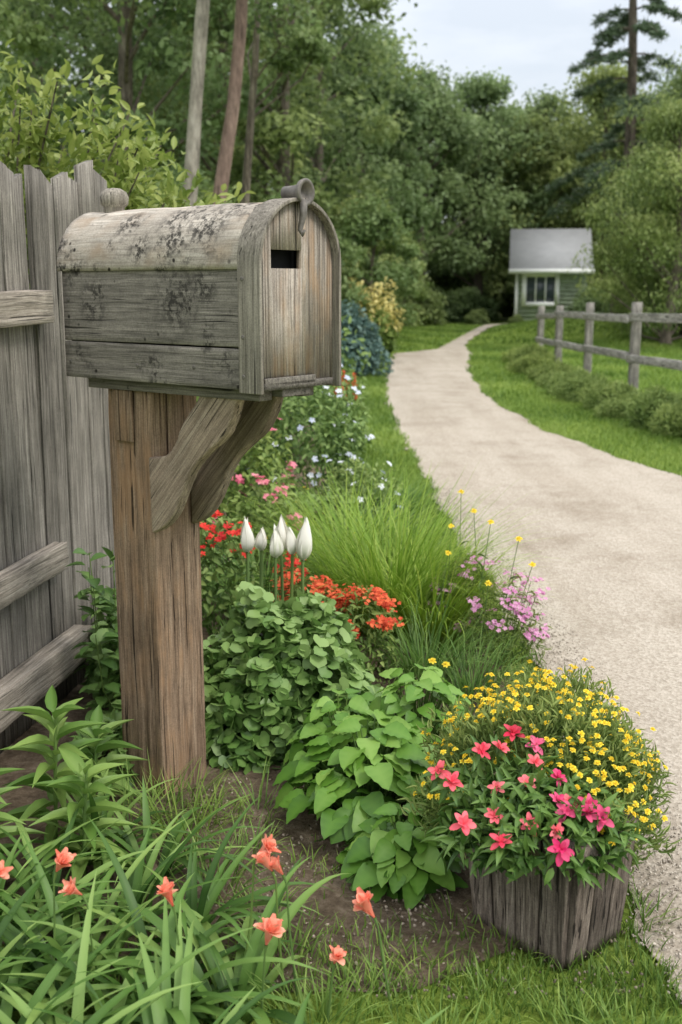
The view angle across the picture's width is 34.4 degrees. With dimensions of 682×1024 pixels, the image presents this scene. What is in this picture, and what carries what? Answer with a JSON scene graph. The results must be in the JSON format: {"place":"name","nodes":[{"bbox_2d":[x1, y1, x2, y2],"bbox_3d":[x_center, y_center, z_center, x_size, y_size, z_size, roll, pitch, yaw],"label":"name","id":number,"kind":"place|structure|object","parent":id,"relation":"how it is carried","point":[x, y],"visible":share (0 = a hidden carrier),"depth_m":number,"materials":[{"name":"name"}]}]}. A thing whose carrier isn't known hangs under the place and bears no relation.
{"place":"outdoors","nodes":[
{"label":"outdoors","id":0,"kind":"place"},
{"bbox_2d":[0,0,681,221],"label":"sky","id":1,"kind":"structure","parent":0,"point":[534,43],"materials":[{"name":"white"}]},
{"bbox_2d":[0,314,681,1023],"bbox_3d":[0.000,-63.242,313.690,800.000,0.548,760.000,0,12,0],"label":"ground","id":2,"kind":"structure","parent":0,"point":[533,1014],"depth_m":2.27,"materials":[{"name":"green plant"}]},
{"bbox_2d":[0,794,136,1003],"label":"daylily clump","id":3,"kind":"object","parent":2,"relation":"on","point":[16,869],"visible":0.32,"depth_m":2.50,"materials":[{"name":"green plant"}]},
{"bbox_2d":[0,0,145,178],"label":"forest tree","id":4,"kind":"object","parent":2,"relation":"on","point":[84,27],"visible":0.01,"depth_m":32.30,"materials":[{"name":"green plant"}]},
{"bbox_2d":[0,871,149,1007],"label":"daylily clump","id":5,"kind":"object","parent":2,"relation":"on","point":[6,966],"visible":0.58,"depth_m":2.17,"materials":[{"name":"green plant"}]},
{"bbox_2d":[0,0,151,92],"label":"slender tree","id":6,"kind":"object","parent":2,"relation":"on","point":[32,41],"visible":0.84,"depth_m":13.64,"materials":[{"name":"green plant"}]},
{"bbox_2d":[0,907,156,1023],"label":"daylily clump","id":7,"kind":"object","parent":2,"relation":"on","point":[64,993],"visible":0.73,"depth_m":2.02,"materials":[{"name":"green plant"}]},
{"bbox_2d":[0,0,161,169],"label":"forest tree","id":8,"kind":"object","parent":2,"relation":"on","point":[85,64],"visible":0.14,"depth_m":22.38,"materials":[{"name":"green plant"}]},
{"bbox_2d":[0,849,185,1021],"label":"daylily clump","id":9,"kind":"object","parent":2,"relation":"on","point":[47,948],"visible":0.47,"depth_m":2.24,"materials":[{"name":"green plant"}]},
{"bbox_2d":[0,818,186,1023],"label":"daylily clump","id":10,"kind":"object","parent":2,"relation":"on","point":[11,932],"visible":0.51,"depth_m":2.23,"materials":[{"name":"green plant"}]},
{"bbox_2d":[0,0,235,171],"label":"forest tree","id":11,"kind":"object","parent":2,"relation":"on","point":[95,74],"visible":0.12,"depth_m":27.39,"materials":[{"name":"green plant"}]},
{"bbox_2d":[0,38,255,286],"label":"leafy tree","id":12,"kind":"object","parent":2,"relation":"on","point":[129,173],"visible":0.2,"depth_m":4.50,"materials":[{"name":"green plant"}]},
{"bbox_2d":[0,870,260,1023],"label":"daylily clump","id":13,"kind":"object","parent":2,"relation":"on","point":[17,1002],"visible":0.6,"depth_m":1.99,"materials":[{"name":"green plant"}]},
{"bbox_2d":[63,971,203,1023],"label":"daylily clump","id":14,"kind":"object","parent":2,"relation":"on","point":[102,1012],"visible":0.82,"depth_m":1.85,"materials":[{"name":"green plant"}]},
{"bbox_2d":[0,818,326,1023],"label":"daylily clump","id":15,"kind":"object","parent":2,"relation":"on","point":[197,1005],"visible":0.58,"depth_m":2.12,"materials":[{"name":"green plant"}]},
{"bbox_2d":[0,0,330,190],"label":"forest tree","id":16,"kind":"object","parent":2,"relation":"on","point":[127,58],"visible":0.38,"depth_m":21.43,"materials":[{"name":"green plant"}]},
{"bbox_2d":[26,897,315,1023],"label":"daylily clump","id":17,"kind":"object","parent":2,"relation":"on","point":[156,1012],"visible":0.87,"depth_m":1.98,"materials":[{"name":"green plant"}]},
{"bbox_2d":[183,0,209,205],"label":"pale trunk tree","id":18,"kind":"object","parent":2,"relation":"on","point":[192,153],"visible":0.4,"depth_m":13.26,"materials":[{"name":"grey plant"}]},
{"bbox_2d":[56,856,351,1023],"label":"daylily clump","id":19,"kind":"object","parent":2,"relation":"on","point":[257,939],"visible":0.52,"depth_m":2.18,"materials":[{"name":"green plant"}]},
{"bbox_2d":[111,0,326,202],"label":"forest tree","id":20,"kind":"object","parent":2,"relation":"on","point":[242,146],"visible":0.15,"depth_m":28.19,"materials":[{"name":"green plant"}]},
{"bbox_2d":[212,0,247,204],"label":"reddish trunk tree","id":21,"kind":"object","parent":2,"relation":"on","point":[223,169],"visible":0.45,"depth_m":13.51,"materials":[{"name":"brown plant"}]},
{"bbox_2d":[173,0,335,202],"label":"slender tree","id":22,"kind":"object","parent":2,"relation":"on","point":[310,43],"visible":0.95,"depth_m":14.91,"materials":[{"name":"green plant"}]},
{"bbox_2d":[253,913,285,1008],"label":"coral flower","id":23,"kind":"object","parent":2,"relation":"on","point":[271,927],"visible":1,"depth_m":2.02,"materials":[{"name":"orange plant"}]},
{"bbox_2d":[0,411,562,991],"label":"garden bed","id":24,"kind":"object","parent":2,"relation":"on","point":[338,899],"visible":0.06,"depth_m":2.63,"materials":[{"name":"soil"}]},
{"bbox_2d":[0,768,47,879],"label":"lily plant","id":25,"kind":"object","parent":24,"relation":"on","point":[11,830],"visible":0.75,"depth_m":2.58,"materials":[{"name":"green plant"}]},
{"bbox_2d":[0,814,106,969],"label":"daylily clump","id":26,"kind":"object","parent":24,"relation":"on","point":[24,877],"visible":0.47,"depth_m":2.48,"materials":[{"name":"green plant"}]},
{"bbox_2d":[0,160,115,752],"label":"picket fence","id":27,"kind":"object","parent":24,"relation":"on","point":[55,493],"visible":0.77,"depth_m":3.51,"materials":[{"name":"grey wood"}]},
{"bbox_2d":[0,685,119,841],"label":"lily plant","id":28,"kind":"object","parent":24,"relation":"on","point":[55,727],"visible":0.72,"depth_m":2.72,"materials":[{"name":"green plant"}]},
{"bbox_2d":[21,747,139,882],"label":"lily plant","id":29,"kind":"object","parent":24,"relation":"on","point":[77,788],"visible":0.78,"depth_m":2.61,"materials":[{"name":"green plant"}]},
{"bbox_2d":[65,546,121,731],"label":"leafy plant","id":30,"kind":"object","parent":24,"relation":"on","point":[101,636],"visible":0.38,"depth_m":3.48,"materials":[{"name":"green plant"}]},
{"bbox_2d":[41,704,150,800],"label":"lily plant","id":31,"kind":"object","parent":24,"relation":"on","point":[106,743],"visible":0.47,"depth_m":3.00,"materials":[{"name":"green plant"}]},
{"bbox_2d":[73,586,120,709],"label":"leafy plant","id":32,"kind":"object","parent":24,"relation":"on","point":[91,668],"visible":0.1,"depth_m":3.76,"materials":[{"name":"green plant"}]},
{"bbox_2d":[65,707,138,795],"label":"leafy plant","id":33,"kind":"object","parent":24,"relation":"on","point":[116,715],"visible":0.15,"depth_m":3.17,"materials":[{"name":"green plant"}]},
{"bbox_2d":[0,769,215,910],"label":"daylily clump","id":34,"kind":"object","parent":24,"relation":"on","point":[106,856],"visible":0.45,"depth_m":2.69,"materials":[{"name":"green plant"}]},
{"bbox_2d":[28,804,248,972],"bbox_3d":[-0.473,0.848,2.413,0.599,0.345,0.518,-8,14,-35],"label":"daylily clump","id":35,"kind":"object","parent":24,"relation":"on","point":[137,881],"visible":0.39,"depth_m":2.47,"materials":[{"name":"green plant"}]},
{"bbox_2d":[42,779,267,908],"bbox_3d":[-0.431,0.804,2.640,0.549,0.284,0.517,-5,13,-22],"label":"daylily clump","id":36,"kind":"object","parent":24,"relation":"on","point":[131,846],"visible":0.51,"depth_m":2.67,"materials":[{"name":"green plant"}]},
{"bbox_2d":[126,763,251,851],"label":"grass tuft","id":37,"kind":"object","parent":24,"relation":"on","point":[193,816],"visible":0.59,"depth_m":2.86,"materials":[{"name":"green plant"}]},
{"bbox_2d":[56,178,340,796],"bbox_3d":[-0.366,0.018,2.892,0.734,1.702,0.297,9,15,37],"label":"mailbox","id":38,"kind":"object","parent":24,"relation":"on","point":[229,314],"visible":1,"depth_m":2.77,"materials":[{"name":"brown wood"}]},
{"bbox_2d":[68,796,328,1011],"bbox_3d":[-0.289,0.858,2.353,0.534,0.352,0.572,8,14,34],"label":"daylily clump","id":39,"kind":"object","parent":24,"relation":"on","point":[205,905],"visible":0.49,"depth_m":2.40,"materials":[{"name":"green plant"}]},
{"bbox_2d":[143,801,297,906],"bbox_3d":[-0.302,0.811,2.563,0.430,0.181,0.434,10,15,39],"label":"grass tuft","id":40,"kind":"object","parent":24,"relation":"on","point":[237,879],"visible":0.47,"depth_m":2.61,"materials":[{"name":"green plant"}]},
{"bbox_2d":[199,502,259,635],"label":"geranium plant","id":41,"kind":"object","parent":24,"relation":"on","point":[219,537],"visible":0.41,"depth_m":4.21,"materials":[{"name":"green plant"}]},
{"bbox_2d":[203,417,296,552],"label":"rose bush","id":42,"kind":"object","parent":24,"relation":"on","point":[254,457],"visible":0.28,"depth_m":5.90,"materials":[{"name":"green plant"}]},
{"bbox_2d":[212,473,301,590],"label":"rose bush","id":43,"kind":"object","parent":24,"relation":"on","point":[258,511],"visible":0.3,"depth_m":5.18,"materials":[{"name":"green plant"}]},
{"bbox_2d":[202,521,342,611],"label":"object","id":44,"kind":"object","parent":24,"relation":"on","point":[267,575],"depth_m":4.71,"materials":[{"name":"green plant"}]},
{"bbox_2d":[216,897,353,1005],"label":"grass tuft","id":45,"kind":"object","parent":24,"relation":"on","point":[288,949],"visible":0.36,"depth_m":2.32,"materials":[{"name":"green plant"}]},
{"bbox_2d":[203,581,383,775],"bbox_3d":[-0.173,0.492,3.473,0.682,0.539,0.675,0,12,0],"label":"garden shrub","id":46,"kind":"object","parent":24,"relation":"on","point":[274,671],"visible":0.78,"depth_m":3.30,"materials":[{"name":"green plant"}]},
{"bbox_2d":[296,517,311,593],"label":"tulip","id":47,"kind":"object","parent":24,"relation":"on","point":[304,545],"visible":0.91,"depth_m":3.77,"materials":[{"name":"white plant"}]},
{"bbox_2d":[273,567,338,608],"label":"sedum plant","id":48,"kind":"object","parent":24,"relation":"on","point":[330,585],"visible":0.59,"depth_m":4.03,"materials":[{"name":"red plant"}]},
{"bbox_2d":[245,364,375,517],"bbox_3d":[-0.267,-0.481,7.068,0.902,0.967,1.129,-7,13,-29],"label":"white flower shrub","id":49,"kind":"object","parent":24,"relation":"on","point":[308,454],"visible":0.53,"depth_m":6.85,"materials":[{"name":"green plant"}]},
{"bbox_2d":[253,368,371,463],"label":"bed shrub","id":50,"kind":"object","parent":24,"relation":"on","point":[359,386],"visible":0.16,"depth_m":8.97,"materials":[{"name":"green plant"}]},
{"bbox_2d":[265,484,385,565],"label":"bed shrub","id":51,"kind":"object","parent":24,"relation":"on","point":[314,496],"visible":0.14,"depth_m":5.57,"materials":[{"name":"green plant"}]},
{"bbox_2d":[283,688,379,788],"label":"broad leaf plant","id":52,"kind":"object","parent":24,"relation":"on","point":[312,727],"visible":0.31,"depth_m":3.10,"materials":[{"name":"green plant"}]},
{"bbox_2d":[272,709,438,844],"bbox_3d":[0.080,0.712,2.925,0.525,0.353,0.505,0,12,0],"label":"broad leaf plant","id":53,"kind":"object","parent":24,"relation":"on","point":[380,777],"visible":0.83,"depth_m":2.82,"materials":[{"name":"green plant"}]},
{"bbox_2d":[321,583,404,684],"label":"sedum plant","id":54,"kind":"object","parent":24,"relation":"on","point":[380,622],"visible":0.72,"depth_m":3.83,"materials":[{"name":"orange plant"}]},
{"bbox_2d":[320,455,406,525],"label":"white flower shrub","id":55,"kind":"object","parent":24,"relation":"on","point":[358,473],"visible":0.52,"depth_m":6.45,"materials":[{"name":"green plant"}]},
{"bbox_2d":[152,777,643,999],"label":"soil crumbs","id":56,"kind":"object","parent":24,"relation":"on","point":[414,925],"visible":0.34,"depth_m":2.43,"materials":[{"name":"brown soil"}]},
{"bbox_2d":[336,803,467,909],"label":"broad leaf plant","id":57,"kind":"object","parent":24,"relation":"on","point":[377,853],"visible":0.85,"depth_m":2.55,"materials":[{"name":"green plant"}]},
{"bbox_2d":[360,663,470,772],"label":"broad leaf plant","id":58,"kind":"object","parent":24,"relation":"on","point":[389,701],"visible":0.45,"depth_m":3.10,"materials":[{"name":"green plant"}]},
{"bbox_2d":[427,553,509,644],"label":"wildflower plant","id":59,"kind":"object","parent":24,"relation":"on","point":[464,562],"visible":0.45,"depth_m":4.35,"materials":[{"name":"green plant"}]},
{"bbox_2d":[453,567,552,672],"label":"wildflower plant","id":60,"kind":"object","parent":24,"relation":"on","point":[522,618],"visible":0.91,"depth_m":4.06,"materials":[{"name":"pink plant"}]},
{"bbox_2d":[468,791,639,971],"bbox_3d":[0.455,0.775,2.410,0.254,0.306,0.312,-10,15,-40],"label":"planter","id":61,"kind":"object","parent":24,"relation":"on","point":[564,921],"visible":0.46,"depth_m":2.31,"materials":[{"name":"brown wood"}]},
{"bbox_2d":[419,724,652,889],"bbox_3d":[0.403,0.620,2.329,0.479,0.270,0.418,0,12,0],"label":"pink flower plant","id":62,"kind":"object","parent":61,"relation":"in","point":[530,805],"visible":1,"depth_m":2.25,"materials":[{"name":"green plant"}]},
{"bbox_2d":[398,658,681,874],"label":"yellow flower plant","id":63,"kind":"object","parent":61,"relation":"in","point":[597,738],"visible":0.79,"depth_m":2.50,"materials":[{"name":"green plant"}]},
{"bbox_2d":[187,3,395,256],"bbox_3d":[-2.029,-11.877,38.361,7.492,10.875,8.287,-1,12,-7],"label":"forest tree","id":64,"kind":"object","parent":2,"relation":"on","point":[209,162],"visible":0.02,"depth_m":36.70,"materials":[{"name":"green plant"}]},
{"bbox_2d":[162,0,430,241],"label":"forest tree","id":65,"kind":"object","parent":2,"relation":"on","point":[281,130],"visible":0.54,"depth_m":23.21,"materials":[{"name":"green plant"}]},
{"bbox_2d":[237,943,406,1023],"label":"grass tuft","id":66,"kind":"object","parent":2,"relation":"on","point":[301,997],"visible":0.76,"depth_m":2.13,"materials":[{"name":"green plant"}]},
{"bbox_2d":[247,0,416,242],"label":"forest tree","id":67,"kind":"object","parent":2,"relation":"on","point":[340,150],"visible":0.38,"depth_m":31.05,"materials":[{"name":"green plant"}]},
{"bbox_2d":[333,225,372,313],"bbox_3d":[-0.398,-3.945,20.151,1.876,2.606,2.040,-6,13,-27],"label":"understory tree","id":68,"kind":"object","parent":2,"relation":"on","point":[349,294],"visible":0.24,"depth_m":19.83,"materials":[{"name":"green plant"}]},
{"bbox_2d":[254,13,455,275],"bbox_3d":[0.379,-11.071,36.431,6.702,10.093,5.929,-2,12,-8],"label":"forest tree","id":69,"kind":"object","parent":2,"relation":"on","point":[415,209],"visible":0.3,"depth_m":35.54,"materials":[{"name":"green plant"}]},
{"bbox_2d":[299,943,427,1023],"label":"grass tuft","id":70,"kind":"object","parent":2,"relation":"on","point":[372,975],"visible":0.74,"depth_m":2.23,"materials":[{"name":"green plant"}]},
{"bbox_2d":[341,299,393,377],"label":"blue green shrub","id":71,"kind":"object","parent":2,"relation":"on","point":[363,325],"visible":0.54,"depth_m":16.93,"materials":[{"name":"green plant"}]},
{"bbox_2d":[352,886,391,1008],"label":"coral flower","id":72,"kind":"object","parent":2,"relation":"on","point":[362,901],"visible":1,"depth_m":2.11,"materials":[{"name":"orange plant"}]},
{"bbox_2d":[347,276,405,358],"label":"golden shrub","id":73,"kind":"object","parent":2,"relation":"on","point":[385,320],"visible":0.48,"depth_m":20.00,"materials":[{"name":"yellow plant"}]},
{"bbox_2d":[328,181,425,313],"bbox_3d":[0.552,-5.944,26.675,2.876,3.996,3.128,0,12,-2],"label":"understory tree","id":74,"kind":"object","parent":2,"relation":"on","point":[338,213],"visible":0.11,"depth_m":26.24,"materials":[{"name":"green plant"}]},
{"bbox_2d":[336,192,422,325],"bbox_3d":[0.535,-5.069,23.622,2.501,3.475,2.720,0,12,0],"label":"understory tree","id":75,"kind":"object","parent":2,"relation":"on","point":[373,224],"visible":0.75,"depth_m":23.15,"materials":[{"name":"green plant"}]},
{"bbox_2d":[370,225,433,336],"bbox_3d":[1.383,-6.044,29.171,2.448,3.128,2.251,-1,12,-7],"label":"understory tree","id":76,"kind":"object","parent":2,"relation":"on","point":[422,294],"visible":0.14,"depth_m":29.05,"materials":[{"name":"green plant"}]},
{"bbox_2d":[382,286,447,326],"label":"woodland bush","id":77,"kind":"object","parent":2,"relation":"on","point":[434,311],"visible":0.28,"depth_m":38.48,"materials":[{"name":"green plant"}]},
{"bbox_2d":[338,60,514,314],"bbox_3d":[3.093,-11.620,40.564,6.569,9.492,5.811,0,12,0],"label":"forest tree","id":78,"kind":"object","parent":2,"relation":"on","point":[462,131],"visible":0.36,"depth_m":39.51,"materials":[{"name":"green plant"}]},
{"bbox_2d":[428,286,474,323],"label":"woodland bush","id":79,"kind":"object","parent":2,"relation":"on","point":[451,299],"visible":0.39,"depth_m":41.76,"materials":[{"name":"green plant"}]},
{"bbox_2d":[407,243,499,308],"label":"woodland bush","id":80,"kind":"object","parent":2,"relation":"on","point":[447,281],"visible":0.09,"depth_m":46.70,"materials":[{"name":"green plant"}]},
{"bbox_2d":[442,286,500,322],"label":"woodland bush","id":81,"kind":"object","parent":2,"relation":"on","point":[486,304],"visible":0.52,"depth_m":42.16,"materials":[{"name":"green plant"}]},
{"bbox_2d":[413,66,570,300],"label":"forest tree","id":82,"kind":"object","parent":2,"relation":"on","point":[482,92],"visible":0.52,"depth_m":42.69,"materials":[{"name":"green plant"}]},
{"bbox_2d":[437,950,546,1023],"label":"grass tuft","id":83,"kind":"object","parent":2,"relation":"on","point":[482,977],"visible":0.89,"depth_m":2.21,"materials":[{"name":"green plant"}]},
{"bbox_2d":[459,108,597,282],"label":"forest tree","id":84,"kind":"object","parent":2,"relation":"on","point":[533,176],"visible":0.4,"depth_m":43.20,"materials":[{"name":"green plant"}]},
{"bbox_2d":[504,351,560,374],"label":"shrub","id":85,"kind":"object","parent":2,"relation":"on","point":[522,362],"visible":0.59,"depth_m":17.48,"materials":[{"name":"green plant"}]},
{"bbox_2d":[474,84,593,245],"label":"forest tree","id":86,"kind":"object","parent":2,"relation":"on","point":[546,100],"visible":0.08,"depth_m":50.68,"materials":[{"name":"green plant"}]},
{"bbox_2d":[509,229,594,320],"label":"house","id":87,"kind":"structure","parent":2,"relation":"on","point":[540,260],"depth_m":38.94,"materials":[{"name":"grey"}]},
{"bbox_2d":[521,274,559,305],"bbox_3d":[7.048,-7.845,38.865,1.300,1.140,0.095,2,12,8],"label":"window","id":88,"kind":"structure","parent":87,"relation":"in","point":[537,289],"depth_m":38.85,"materials":[{"name":"white paint"}]},
{"bbox_2d":[519,980,643,1023],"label":"grass tuft","id":89,"kind":"object","parent":2,"relation":"on","point":[601,1019],"visible":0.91,"depth_m":2.13,"materials":[{"name":"green plant"}]},
{"bbox_2d":[548,370,615,402],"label":"shrub","id":90,"kind":"object","parent":2,"relation":"on","point":[576,384],"visible":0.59,"depth_m":13.37,"materials":[{"name":"green plant"}]},
{"bbox_2d":[524,58,652,290],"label":"forest tree","id":91,"kind":"object","parent":2,"relation":"on","point":[564,166],"visible":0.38,"depth_m":41.99,"materials":[{"name":"green plant"}]},
{"bbox_2d":[535,302,681,395],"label":"field fence","id":92,"kind":"object","parent":2,"relation":"on","point":[636,317],"visible":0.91,"depth_m":13.95,"materials":[{"name":"grey wood"}]},
{"bbox_2d":[575,379,645,409],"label":"shrub","id":93,"kind":"object","parent":2,"relation":"on","point":[611,390],"visible":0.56,"depth_m":12.50,"materials":[{"name":"green plant"}]},
{"bbox_2d":[543,0,681,313],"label":"pine tree","id":94,"kind":"object","parent":2,"relation":"on","point":[626,23],"visible":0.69,"depth_m":29.68,"materials":[{"name":"green plant"}]},
{"bbox_2d":[593,394,647,418],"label":"shrub","id":95,"kind":"object","parent":2,"relation":"on","point":[614,407],"visible":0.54,"depth_m":11.71,"materials":[{"name":"green plant"}]},
{"bbox_2d":[566,86,681,344],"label":"light green tree","id":96,"kind":"object","parent":2,"relation":"on","point":[668,121],"visible":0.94,"depth_m":23.55,"materials":[{"name":"green plant"}]},
{"bbox_2d":[586,133,681,335],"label":"light green tree","id":97,"kind":"object","parent":2,"relation":"on","point":[643,264],"visible":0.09,"depth_m":26.16,"materials":[{"name":"green plant"}]},
{"bbox_2d":[595,45,681,312],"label":"light green tree","id":98,"kind":"object","parent":2,"relation":"on","point":[679,96],"visible":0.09,"depth_m":28.76,"materials":[{"name":"green plant"}]},
{"bbox_2d":[623,384,681,429],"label":"shrub","id":99,"kind":"object","parent":2,"relation":"on","point":[639,408],"visible":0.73,"depth_m":10.89,"materials":[{"name":"green plant"}]},
{"bbox_2d":[647,400,681,436],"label":"shrub","id":100,"kind":"object","parent":2,"relation":"on","point":[665,421],"visible":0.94,"depth_m":10.36,"materials":[{"name":"green plant"}]},
{"bbox_2d":[220,448,568,640],"bbox_3d":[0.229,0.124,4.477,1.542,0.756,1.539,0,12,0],"label":"ornamental grass","id":101,"kind":"object","parent":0,"point":[357,572],"depth_m":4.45,"materials":[{"name":"green plant"}]},
{"bbox_2d":[313,516,561,652],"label":"ornamental grass","id":102,"kind":"object","parent":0,"point":[450,618],"depth_m":4.21,"materials":[{"name":"green plant"}]},
{"bbox_2d":[356,582,520,689],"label":"ornamental grass","id":103,"kind":"object","parent":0,"point":[410,665],"depth_m":3.96,"materials":[{"name":"green plant"}]},
{"bbox_2d":[406,621,547,703],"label":"ornamental grass","id":104,"kind":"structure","parent":0,"point":[463,681],"depth_m":3.85,"materials":[{"name":"green plant"}]},
{"bbox_2d":[384,323,681,999],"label":"driveway","id":105,"kind":"structure","parent":0,"point":[616,521],"depth_m":6.20,"materials":[{"name":"grey gravel"}]},
{"bbox_2d":[431,487,681,1003],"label":"gravel stones","id":106,"kind":"object","parent":105,"relation":"on","point":[662,882],"visible":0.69,"depth_m":2.94,"materials":[{"name":"beige gravel"}]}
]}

